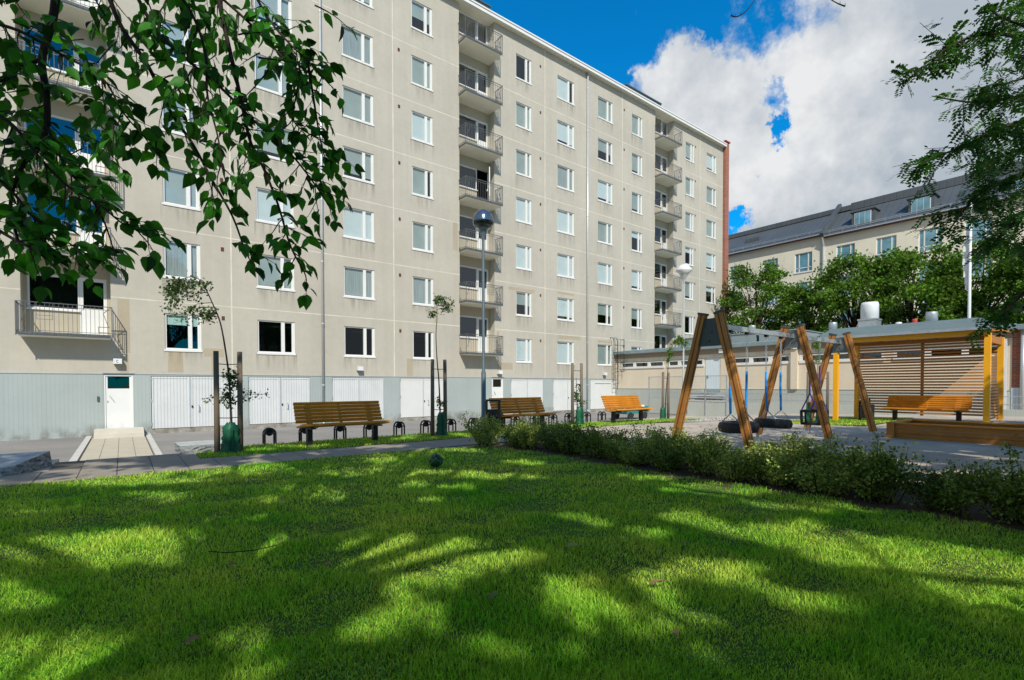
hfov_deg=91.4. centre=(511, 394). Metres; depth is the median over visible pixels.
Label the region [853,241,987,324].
maple tree
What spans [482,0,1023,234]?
sky
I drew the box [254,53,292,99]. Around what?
window
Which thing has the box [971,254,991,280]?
window
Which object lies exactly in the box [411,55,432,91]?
window
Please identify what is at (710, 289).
window
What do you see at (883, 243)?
window
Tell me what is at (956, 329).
shelter
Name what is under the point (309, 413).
park bench
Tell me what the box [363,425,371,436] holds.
bicycle rack
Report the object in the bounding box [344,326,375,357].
window
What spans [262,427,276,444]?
bicycle rack
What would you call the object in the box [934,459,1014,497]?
shrub
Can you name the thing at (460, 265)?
balcony window
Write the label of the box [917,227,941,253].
window
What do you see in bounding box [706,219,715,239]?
window
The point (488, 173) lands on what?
balcony door
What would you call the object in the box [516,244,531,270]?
window
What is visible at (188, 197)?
window
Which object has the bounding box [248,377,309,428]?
garage door
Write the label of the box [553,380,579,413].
garage door
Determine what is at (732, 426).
tyre swing
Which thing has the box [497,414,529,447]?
shrub
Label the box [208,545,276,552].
fallen twig
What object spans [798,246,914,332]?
maple tree
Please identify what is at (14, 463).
stone block
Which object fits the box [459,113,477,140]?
balcony window
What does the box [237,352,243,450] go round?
tree stake
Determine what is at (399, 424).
bicycle rack
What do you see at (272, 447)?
verge grass
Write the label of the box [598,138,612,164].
window
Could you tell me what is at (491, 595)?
fallen leaf
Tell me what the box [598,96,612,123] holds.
window
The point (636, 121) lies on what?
window
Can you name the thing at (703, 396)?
fence
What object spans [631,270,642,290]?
window
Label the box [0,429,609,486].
path slabs
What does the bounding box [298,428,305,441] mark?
bicycle rack
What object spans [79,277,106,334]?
balcony door
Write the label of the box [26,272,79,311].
balcony window
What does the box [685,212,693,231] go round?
window
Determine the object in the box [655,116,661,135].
balcony window
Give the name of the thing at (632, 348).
window
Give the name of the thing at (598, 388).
garage door
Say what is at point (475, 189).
balcony window
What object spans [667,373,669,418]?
tree stake
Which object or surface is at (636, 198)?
window
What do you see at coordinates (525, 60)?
window
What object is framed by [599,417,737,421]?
slope stones
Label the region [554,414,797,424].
ground slope
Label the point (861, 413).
litter bin
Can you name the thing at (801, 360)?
window
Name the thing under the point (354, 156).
window
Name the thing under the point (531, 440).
shrub
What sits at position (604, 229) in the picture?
window
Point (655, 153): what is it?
balcony window
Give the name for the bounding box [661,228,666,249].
balcony door
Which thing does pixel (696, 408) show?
ramp wall
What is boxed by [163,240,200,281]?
window
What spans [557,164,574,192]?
window
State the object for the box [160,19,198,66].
window
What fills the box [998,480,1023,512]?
shrub
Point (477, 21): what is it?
balcony door
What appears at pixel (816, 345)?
young tree
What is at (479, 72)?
balcony door
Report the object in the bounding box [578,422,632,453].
shrub
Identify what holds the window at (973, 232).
in the building at (874, 226)
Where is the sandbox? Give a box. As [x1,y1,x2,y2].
[886,419,1023,446]
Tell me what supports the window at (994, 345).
in the annex building at (642, 366)
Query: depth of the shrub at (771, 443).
6.68 m
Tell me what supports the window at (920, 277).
in the building at (874, 226)
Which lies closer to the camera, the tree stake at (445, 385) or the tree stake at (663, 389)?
the tree stake at (445, 385)
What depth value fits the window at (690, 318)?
41.04 m
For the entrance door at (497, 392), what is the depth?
29.05 m
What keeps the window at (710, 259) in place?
in the apartment building at (600, 198)
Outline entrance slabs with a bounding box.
[80,436,152,460]
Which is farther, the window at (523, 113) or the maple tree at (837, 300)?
the maple tree at (837, 300)
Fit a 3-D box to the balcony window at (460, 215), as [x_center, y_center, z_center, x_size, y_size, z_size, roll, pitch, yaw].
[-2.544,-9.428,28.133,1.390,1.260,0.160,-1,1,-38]
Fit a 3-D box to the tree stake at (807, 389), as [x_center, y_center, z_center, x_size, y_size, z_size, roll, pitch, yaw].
[10.513,0.137,17.244,0.767,1.850,0.096,0,1,-7]
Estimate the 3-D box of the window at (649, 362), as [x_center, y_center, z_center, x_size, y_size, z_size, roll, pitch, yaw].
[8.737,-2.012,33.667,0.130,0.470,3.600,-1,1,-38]
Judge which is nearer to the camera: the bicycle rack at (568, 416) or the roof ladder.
the bicycle rack at (568, 416)
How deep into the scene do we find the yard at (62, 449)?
17.93 m
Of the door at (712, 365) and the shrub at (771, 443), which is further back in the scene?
the door at (712, 365)
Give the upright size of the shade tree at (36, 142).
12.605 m
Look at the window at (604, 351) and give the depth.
34.79 m
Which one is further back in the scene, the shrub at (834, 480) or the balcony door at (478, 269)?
the balcony door at (478, 269)
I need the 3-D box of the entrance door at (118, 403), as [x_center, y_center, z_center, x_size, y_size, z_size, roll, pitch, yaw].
[-14.487,0.236,18.416,0.850,1.960,0.110,-1,1,-38]
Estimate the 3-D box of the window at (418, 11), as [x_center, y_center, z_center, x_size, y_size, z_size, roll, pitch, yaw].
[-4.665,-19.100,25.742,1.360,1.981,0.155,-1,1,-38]
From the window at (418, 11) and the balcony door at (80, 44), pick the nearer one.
the balcony door at (80, 44)
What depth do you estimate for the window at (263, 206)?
21.48 m
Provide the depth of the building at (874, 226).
50.59 m
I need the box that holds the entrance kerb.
[68,433,162,461]
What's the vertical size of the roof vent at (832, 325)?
0.970 m
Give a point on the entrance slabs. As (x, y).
(94, 449)
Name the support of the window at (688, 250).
in the apartment building at (600, 198)
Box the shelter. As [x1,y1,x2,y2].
[820,317,1008,421]
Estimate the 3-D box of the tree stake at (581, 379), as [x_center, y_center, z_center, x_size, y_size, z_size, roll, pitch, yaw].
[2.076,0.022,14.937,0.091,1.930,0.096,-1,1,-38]
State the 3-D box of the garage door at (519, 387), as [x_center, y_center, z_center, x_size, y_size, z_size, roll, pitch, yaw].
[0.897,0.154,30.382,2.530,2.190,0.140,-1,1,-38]
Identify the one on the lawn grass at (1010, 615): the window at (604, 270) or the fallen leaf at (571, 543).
the fallen leaf at (571, 543)
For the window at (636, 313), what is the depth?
36.87 m
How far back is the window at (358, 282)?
23.98 m
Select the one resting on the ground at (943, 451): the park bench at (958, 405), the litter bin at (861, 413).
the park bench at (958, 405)
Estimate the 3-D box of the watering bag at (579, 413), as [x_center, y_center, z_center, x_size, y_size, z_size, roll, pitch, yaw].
[1.991,0.618,14.756,0.377,0.570,0.260,-1,1,-38]
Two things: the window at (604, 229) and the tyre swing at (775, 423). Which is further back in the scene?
the window at (604, 229)
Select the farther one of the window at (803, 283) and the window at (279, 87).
the window at (803, 283)
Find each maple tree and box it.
[706,257,798,333]
[765,273,849,331]
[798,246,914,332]
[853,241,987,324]
[906,239,1023,323]
[962,253,1023,324]
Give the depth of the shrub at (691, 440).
7.36 m
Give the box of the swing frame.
[672,309,876,452]
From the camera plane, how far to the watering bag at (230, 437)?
8.67 m
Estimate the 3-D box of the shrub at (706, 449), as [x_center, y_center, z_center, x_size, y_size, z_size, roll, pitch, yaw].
[2.502,0.729,6.518,0.736,0.712,0.683,0,1,-20]
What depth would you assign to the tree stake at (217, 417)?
8.65 m
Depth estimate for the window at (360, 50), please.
23.79 m
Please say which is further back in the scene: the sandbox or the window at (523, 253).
the window at (523, 253)
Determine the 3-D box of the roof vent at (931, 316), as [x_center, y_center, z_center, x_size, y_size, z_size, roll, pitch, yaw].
[20.351,-3.483,24.245,0.480,1.120,0.480,-1,1,-38]
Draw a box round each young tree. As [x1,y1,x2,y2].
[158,271,269,422]
[426,295,454,411]
[574,379,590,406]
[664,335,690,408]
[812,334,822,374]
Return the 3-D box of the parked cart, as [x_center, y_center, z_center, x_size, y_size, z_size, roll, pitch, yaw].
[6.360,0.910,26.792,1.851,0.760,1.000,-1,1,-38]
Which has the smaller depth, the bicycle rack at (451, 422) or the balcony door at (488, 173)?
the bicycle rack at (451, 422)
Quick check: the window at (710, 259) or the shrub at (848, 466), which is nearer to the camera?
the shrub at (848, 466)
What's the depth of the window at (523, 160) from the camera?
30.08 m
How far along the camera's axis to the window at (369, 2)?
23.99 m
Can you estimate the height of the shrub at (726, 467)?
0.548 m
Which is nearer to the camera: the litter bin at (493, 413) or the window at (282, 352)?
the litter bin at (493, 413)
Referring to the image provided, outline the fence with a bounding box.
[648,375,727,415]
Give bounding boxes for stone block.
[0,451,52,475]
[175,440,221,453]
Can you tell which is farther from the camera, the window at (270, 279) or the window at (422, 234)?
the window at (422, 234)
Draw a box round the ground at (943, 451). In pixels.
[33,414,1023,484]
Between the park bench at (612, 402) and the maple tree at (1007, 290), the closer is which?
the park bench at (612, 402)
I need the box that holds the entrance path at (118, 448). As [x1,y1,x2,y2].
[79,436,153,460]
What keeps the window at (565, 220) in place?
in the apartment building at (600, 198)
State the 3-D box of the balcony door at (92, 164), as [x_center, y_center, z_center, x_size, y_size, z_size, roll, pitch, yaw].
[-15.322,-8.795,18.178,0.760,2.100,0.100,-1,1,-38]
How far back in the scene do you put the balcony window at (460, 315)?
28.40 m
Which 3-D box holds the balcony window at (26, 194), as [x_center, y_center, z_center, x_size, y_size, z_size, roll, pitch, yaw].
[-16.166,-6.401,17.563,1.390,1.260,0.160,-1,1,-38]
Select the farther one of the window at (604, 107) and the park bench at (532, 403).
the window at (604, 107)
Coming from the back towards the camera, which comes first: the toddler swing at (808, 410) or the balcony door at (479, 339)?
the balcony door at (479, 339)
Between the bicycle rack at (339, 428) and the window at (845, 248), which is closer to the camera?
the bicycle rack at (339, 428)
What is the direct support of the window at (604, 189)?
in the apartment building at (600, 198)
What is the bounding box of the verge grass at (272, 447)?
[196,418,700,458]
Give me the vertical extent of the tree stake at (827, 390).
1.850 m
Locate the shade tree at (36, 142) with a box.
[0,0,845,309]
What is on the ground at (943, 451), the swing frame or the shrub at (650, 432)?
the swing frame
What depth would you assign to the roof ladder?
34.42 m
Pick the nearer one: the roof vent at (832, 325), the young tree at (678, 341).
the young tree at (678, 341)
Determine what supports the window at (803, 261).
in the building at (874, 226)
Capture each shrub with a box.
[458,411,507,446]
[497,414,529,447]
[510,412,548,448]
[531,417,570,446]
[532,421,567,451]
[549,411,603,454]
[572,424,622,458]
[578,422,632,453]
[602,430,641,462]
[612,434,658,465]
[628,420,692,460]
[642,428,698,471]
[668,426,729,464]
[676,424,735,476]
[701,439,796,482]
[729,441,837,487]
[739,442,785,476]
[744,439,814,454]
[774,427,860,482]
[782,453,888,498]
[826,427,932,504]
[827,455,872,488]
[836,445,890,466]
[895,459,995,517]
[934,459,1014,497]
[949,433,1023,524]
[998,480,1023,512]
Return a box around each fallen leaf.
[185,634,203,643]
[488,592,497,599]
[567,542,578,546]
[649,579,665,583]
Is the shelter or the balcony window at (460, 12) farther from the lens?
the balcony window at (460, 12)
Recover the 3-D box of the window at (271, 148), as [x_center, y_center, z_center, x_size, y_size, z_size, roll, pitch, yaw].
[-10.242,-10.623,21.545,1.660,1.952,0.155,-1,1,-38]
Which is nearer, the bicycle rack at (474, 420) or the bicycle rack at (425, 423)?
the bicycle rack at (425, 423)
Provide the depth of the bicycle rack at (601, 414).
16.76 m
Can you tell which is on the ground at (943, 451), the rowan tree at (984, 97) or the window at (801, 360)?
the rowan tree at (984, 97)
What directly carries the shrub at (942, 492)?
on the planting bed
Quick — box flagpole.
[962,206,971,317]
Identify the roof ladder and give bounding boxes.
[610,337,624,388]
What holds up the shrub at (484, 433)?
on the planting bed
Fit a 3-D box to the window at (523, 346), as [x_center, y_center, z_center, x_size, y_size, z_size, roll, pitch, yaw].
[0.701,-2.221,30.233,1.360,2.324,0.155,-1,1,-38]
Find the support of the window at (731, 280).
in the building at (874, 226)
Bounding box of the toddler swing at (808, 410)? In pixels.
[800,341,828,425]
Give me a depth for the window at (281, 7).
21.59 m
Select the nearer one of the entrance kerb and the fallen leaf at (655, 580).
the fallen leaf at (655, 580)
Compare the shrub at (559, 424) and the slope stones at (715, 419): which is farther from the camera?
the slope stones at (715, 419)
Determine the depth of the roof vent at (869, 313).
25.93 m
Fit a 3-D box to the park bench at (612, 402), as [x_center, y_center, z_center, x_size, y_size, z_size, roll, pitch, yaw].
[3.632,0.445,15.714,1.760,0.849,0.687,-1,1,-38]
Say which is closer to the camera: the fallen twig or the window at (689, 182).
the fallen twig
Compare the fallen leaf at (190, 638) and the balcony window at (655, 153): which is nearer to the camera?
the fallen leaf at (190, 638)
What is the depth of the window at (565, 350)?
32.46 m
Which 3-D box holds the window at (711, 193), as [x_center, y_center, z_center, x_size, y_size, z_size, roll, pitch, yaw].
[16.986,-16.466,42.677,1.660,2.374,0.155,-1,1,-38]
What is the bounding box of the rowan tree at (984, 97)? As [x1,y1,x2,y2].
[880,0,1023,352]
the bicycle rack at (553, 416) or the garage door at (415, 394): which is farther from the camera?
the garage door at (415, 394)
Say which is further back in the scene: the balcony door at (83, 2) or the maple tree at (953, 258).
the maple tree at (953, 258)
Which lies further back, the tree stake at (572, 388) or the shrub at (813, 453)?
the tree stake at (572, 388)
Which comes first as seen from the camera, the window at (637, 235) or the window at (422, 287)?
the window at (422, 287)
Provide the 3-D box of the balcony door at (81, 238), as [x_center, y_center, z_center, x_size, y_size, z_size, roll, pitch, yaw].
[-15.317,-5.995,18.232,0.760,2.100,0.100,-1,1,-38]
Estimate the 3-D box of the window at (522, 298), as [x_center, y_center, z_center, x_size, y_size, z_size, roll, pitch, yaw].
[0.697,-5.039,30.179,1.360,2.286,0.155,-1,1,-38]
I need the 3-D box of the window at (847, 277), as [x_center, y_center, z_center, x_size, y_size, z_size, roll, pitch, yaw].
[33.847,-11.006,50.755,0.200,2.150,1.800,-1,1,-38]
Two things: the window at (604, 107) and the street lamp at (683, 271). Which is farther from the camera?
the window at (604, 107)
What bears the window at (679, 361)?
in the annex building at (642, 366)
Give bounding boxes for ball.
[429,453,442,467]
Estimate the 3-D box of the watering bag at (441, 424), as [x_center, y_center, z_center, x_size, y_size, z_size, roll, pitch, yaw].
[-1.637,0.675,11.572,0.326,0.590,0.225,-1,1,-38]
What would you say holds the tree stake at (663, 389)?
on the ground slope at (751, 416)
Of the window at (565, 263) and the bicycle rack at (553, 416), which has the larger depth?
the window at (565, 263)
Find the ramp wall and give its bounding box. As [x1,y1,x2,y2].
[687,393,1023,416]
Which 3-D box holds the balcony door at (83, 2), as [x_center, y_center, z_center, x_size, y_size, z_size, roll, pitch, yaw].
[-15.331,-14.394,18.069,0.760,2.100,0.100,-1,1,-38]
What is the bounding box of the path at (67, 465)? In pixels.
[3,442,503,486]
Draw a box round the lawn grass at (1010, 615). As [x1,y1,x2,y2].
[0,443,1023,679]
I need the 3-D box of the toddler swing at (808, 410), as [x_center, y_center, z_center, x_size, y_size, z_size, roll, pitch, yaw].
[6.326,-0.240,10.447,0.556,1.725,0.396,-1,1,-38]
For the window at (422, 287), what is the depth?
26.09 m
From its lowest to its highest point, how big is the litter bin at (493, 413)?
0.835 m
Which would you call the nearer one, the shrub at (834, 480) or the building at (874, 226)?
the shrub at (834, 480)
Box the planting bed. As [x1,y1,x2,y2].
[478,442,1023,533]
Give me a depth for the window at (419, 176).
25.93 m
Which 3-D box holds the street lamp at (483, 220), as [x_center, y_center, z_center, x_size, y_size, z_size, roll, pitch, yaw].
[-0.739,-1.915,12.910,0.544,5.690,0.544,-1,1,-38]
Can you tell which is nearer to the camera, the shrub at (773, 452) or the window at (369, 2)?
the shrub at (773, 452)
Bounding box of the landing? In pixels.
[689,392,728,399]
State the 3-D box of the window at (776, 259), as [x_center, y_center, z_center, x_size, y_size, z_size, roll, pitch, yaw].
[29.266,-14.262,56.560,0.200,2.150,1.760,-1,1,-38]
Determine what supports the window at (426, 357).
in the apartment building at (600, 198)
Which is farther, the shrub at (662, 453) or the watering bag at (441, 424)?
the watering bag at (441, 424)
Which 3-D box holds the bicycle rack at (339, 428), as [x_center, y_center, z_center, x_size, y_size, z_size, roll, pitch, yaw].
[-3.914,1.146,11.389,0.250,0.960,0.180,-1,1,-38]
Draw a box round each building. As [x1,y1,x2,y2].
[0,0,730,440]
[613,323,1023,413]
[728,160,1023,333]
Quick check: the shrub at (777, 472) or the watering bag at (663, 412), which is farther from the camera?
the watering bag at (663, 412)
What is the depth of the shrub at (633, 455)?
7.24 m
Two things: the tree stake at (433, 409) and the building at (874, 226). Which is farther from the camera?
the building at (874, 226)
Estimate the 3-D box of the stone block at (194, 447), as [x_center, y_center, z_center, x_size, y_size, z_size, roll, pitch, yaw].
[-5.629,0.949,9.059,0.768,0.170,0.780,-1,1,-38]
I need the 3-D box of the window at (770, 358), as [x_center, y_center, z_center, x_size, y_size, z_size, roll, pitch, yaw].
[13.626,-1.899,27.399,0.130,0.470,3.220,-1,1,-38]
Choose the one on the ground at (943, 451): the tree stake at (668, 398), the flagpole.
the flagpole
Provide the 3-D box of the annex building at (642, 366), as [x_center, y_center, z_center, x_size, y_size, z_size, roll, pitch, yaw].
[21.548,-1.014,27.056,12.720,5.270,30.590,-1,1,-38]
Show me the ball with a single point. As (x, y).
(435, 459)
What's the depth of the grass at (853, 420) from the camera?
17.03 m
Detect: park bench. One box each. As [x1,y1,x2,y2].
[293,401,390,445]
[489,397,556,430]
[601,395,653,422]
[882,395,972,420]
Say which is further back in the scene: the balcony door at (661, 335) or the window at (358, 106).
the balcony door at (661, 335)
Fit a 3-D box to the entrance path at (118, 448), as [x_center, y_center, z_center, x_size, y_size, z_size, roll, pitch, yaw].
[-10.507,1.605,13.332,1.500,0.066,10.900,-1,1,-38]
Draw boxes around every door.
[74,0,101,8]
[75,42,102,89]
[77,124,104,174]
[78,202,105,252]
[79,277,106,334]
[103,375,133,428]
[151,377,236,433]
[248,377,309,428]
[332,378,383,422]
[400,378,442,420]
[476,21,486,43]
[477,70,487,96]
[477,120,487,148]
[477,226,487,250]
[477,268,487,301]
[477,317,487,352]
[487,167,489,200]
[492,378,502,408]
[511,379,542,413]
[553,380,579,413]
[590,380,614,411]
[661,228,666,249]
[661,264,666,286]
[661,300,666,323]
[661,335,666,347]
[705,358,719,391]
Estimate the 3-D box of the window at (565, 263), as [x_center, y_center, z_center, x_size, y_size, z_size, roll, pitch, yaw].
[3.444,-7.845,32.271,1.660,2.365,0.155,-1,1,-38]
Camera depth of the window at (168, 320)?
19.71 m
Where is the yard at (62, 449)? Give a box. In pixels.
[0,411,675,461]
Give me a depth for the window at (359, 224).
23.94 m
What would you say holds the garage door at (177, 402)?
in the apartment building at (600, 198)
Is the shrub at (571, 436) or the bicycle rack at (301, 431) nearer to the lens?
the shrub at (571, 436)
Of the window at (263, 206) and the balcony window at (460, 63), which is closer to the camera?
the window at (263, 206)
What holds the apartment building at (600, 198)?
on the yard at (62, 449)
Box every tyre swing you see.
[718,330,759,433]
[754,335,792,428]
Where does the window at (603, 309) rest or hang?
in the apartment building at (600, 198)
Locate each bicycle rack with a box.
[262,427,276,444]
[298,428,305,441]
[333,426,346,438]
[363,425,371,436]
[393,421,404,434]
[420,420,430,432]
[447,419,456,431]
[468,418,478,427]
[548,414,557,424]
[564,413,570,422]
[583,412,590,421]
[597,411,605,420]
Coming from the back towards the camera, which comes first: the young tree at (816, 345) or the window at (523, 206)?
the window at (523, 206)
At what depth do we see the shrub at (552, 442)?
8.80 m
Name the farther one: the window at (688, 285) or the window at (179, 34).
the window at (688, 285)
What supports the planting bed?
on the ground at (943, 451)
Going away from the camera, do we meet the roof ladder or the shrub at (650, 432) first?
the shrub at (650, 432)
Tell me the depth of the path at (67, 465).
7.34 m
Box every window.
[22,27,74,73]
[24,108,76,155]
[25,193,77,233]
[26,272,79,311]
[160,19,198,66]
[161,101,197,135]
[162,167,200,210]
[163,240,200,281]
[164,313,202,351]
[254,0,292,33]
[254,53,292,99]
[255,120,293,163]
[256,187,294,227]
[256,254,294,291]
[257,320,295,354]
[341,24,373,67]
[342,85,373,126]
[342,146,374,184]
[343,207,374,242]
[343,266,375,300]
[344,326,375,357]
[355,0,373,8]
[411,0,432,37]
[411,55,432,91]
[411,111,433,145]
[412,166,433,199]
[412,221,433,253]
[412,276,433,306]
[413,331,434,359]
[459,11,476,39]
[459,62,476,90]
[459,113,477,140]
[459,164,477,190]
[460,215,477,240]
[460,265,477,289]
[460,315,477,338]
[516,54,531,85]
[516,102,531,131]
[516,149,531,178]
[516,197,531,224]
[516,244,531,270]
[516,291,531,316]
[516,338,531,362]
[557,75,574,105]
[557,120,574,149]
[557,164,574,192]
[557,209,574,235]
[557,253,574,278]
[557,297,574,321]
[557,341,574,364]
[597,221,612,245]
[597,262,612,285]
[597,303,612,325]
[597,344,612,365]
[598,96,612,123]
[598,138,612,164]
[598,180,612,205]
[620,360,663,368]
[631,231,642,252]
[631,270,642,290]
[631,308,641,328]
[631,347,640,350]
[632,114,642,138]
[632,153,642,176]
[632,192,642,214]
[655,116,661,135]
[655,153,661,170]
[667,359,703,367]
[685,142,694,163]
[685,177,693,197]
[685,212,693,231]
[685,247,693,266]
[685,281,693,300]
[685,316,693,334]
[706,186,716,206]
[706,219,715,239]
[706,253,715,271]
[706,286,715,304]
[707,153,716,173]
[729,265,742,284]
[735,355,790,364]
[764,258,777,270]
[764,291,776,306]
[794,251,812,273]
[795,281,811,289]
[799,351,884,362]
[836,275,853,295]
[837,243,854,265]
[875,235,896,260]
[893,345,997,358]
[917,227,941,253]
[918,264,940,280]
[965,216,992,241]
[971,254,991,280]
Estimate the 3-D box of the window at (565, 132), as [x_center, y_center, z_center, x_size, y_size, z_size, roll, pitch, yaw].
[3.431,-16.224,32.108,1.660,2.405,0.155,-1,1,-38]
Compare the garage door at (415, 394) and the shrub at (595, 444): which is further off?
the garage door at (415, 394)
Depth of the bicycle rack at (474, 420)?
13.59 m
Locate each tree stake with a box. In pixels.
[213,351,236,452]
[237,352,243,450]
[431,359,443,435]
[443,360,446,428]
[571,363,580,424]
[580,363,582,407]
[662,372,666,406]
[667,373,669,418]
[806,372,826,407]
[826,372,828,409]
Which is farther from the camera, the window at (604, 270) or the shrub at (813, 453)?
the window at (604, 270)
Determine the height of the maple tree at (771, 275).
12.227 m
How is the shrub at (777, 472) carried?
on the planting bed
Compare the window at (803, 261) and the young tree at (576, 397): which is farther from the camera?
the window at (803, 261)
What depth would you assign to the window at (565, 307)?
32.43 m
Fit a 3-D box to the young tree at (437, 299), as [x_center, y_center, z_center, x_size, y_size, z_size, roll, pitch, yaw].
[-1.616,-0.705,11.665,0.751,3.323,0.349,-1,1,-38]
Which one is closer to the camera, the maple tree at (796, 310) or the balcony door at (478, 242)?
the balcony door at (478, 242)
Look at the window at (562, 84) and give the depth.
32.06 m
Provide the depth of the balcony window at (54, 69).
17.44 m
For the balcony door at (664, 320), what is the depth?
39.60 m
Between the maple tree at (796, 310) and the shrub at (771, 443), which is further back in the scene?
the maple tree at (796, 310)
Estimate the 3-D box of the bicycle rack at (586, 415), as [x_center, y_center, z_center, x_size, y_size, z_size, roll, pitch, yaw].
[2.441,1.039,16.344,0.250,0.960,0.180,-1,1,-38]
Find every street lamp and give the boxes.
[473,209,493,420]
[676,264,691,384]
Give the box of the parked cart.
[613,405,647,418]
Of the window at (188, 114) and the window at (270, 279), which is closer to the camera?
the window at (188, 114)
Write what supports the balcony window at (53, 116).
in the apartment building at (600, 198)
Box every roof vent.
[829,322,836,329]
[857,301,881,326]
[925,311,937,321]
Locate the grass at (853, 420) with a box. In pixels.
[792,416,912,425]
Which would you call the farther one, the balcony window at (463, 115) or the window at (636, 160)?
the window at (636, 160)
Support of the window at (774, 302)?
in the building at (874, 226)
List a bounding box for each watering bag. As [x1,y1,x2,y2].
[219,422,241,452]
[436,412,447,435]
[575,406,584,424]
[660,407,665,418]
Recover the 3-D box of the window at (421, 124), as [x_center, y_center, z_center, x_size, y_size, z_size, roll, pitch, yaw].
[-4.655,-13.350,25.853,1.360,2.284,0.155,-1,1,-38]
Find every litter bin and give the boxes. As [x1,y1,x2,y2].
[484,399,500,427]
[859,397,874,419]
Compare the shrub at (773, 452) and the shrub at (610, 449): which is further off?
the shrub at (610, 449)
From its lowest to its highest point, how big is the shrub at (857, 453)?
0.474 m
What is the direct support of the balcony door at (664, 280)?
in the apartment building at (600, 198)
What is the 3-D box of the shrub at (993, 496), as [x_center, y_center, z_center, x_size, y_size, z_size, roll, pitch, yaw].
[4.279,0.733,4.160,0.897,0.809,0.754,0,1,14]
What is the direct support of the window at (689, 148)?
in the apartment building at (600, 198)
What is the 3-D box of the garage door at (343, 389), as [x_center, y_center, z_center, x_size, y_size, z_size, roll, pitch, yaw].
[-7.359,0.292,23.945,2.530,2.190,0.140,-1,1,-38]
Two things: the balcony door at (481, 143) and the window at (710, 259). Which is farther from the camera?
the window at (710, 259)
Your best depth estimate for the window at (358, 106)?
23.82 m
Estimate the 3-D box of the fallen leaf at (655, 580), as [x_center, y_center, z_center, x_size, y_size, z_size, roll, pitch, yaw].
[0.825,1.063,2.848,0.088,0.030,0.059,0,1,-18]

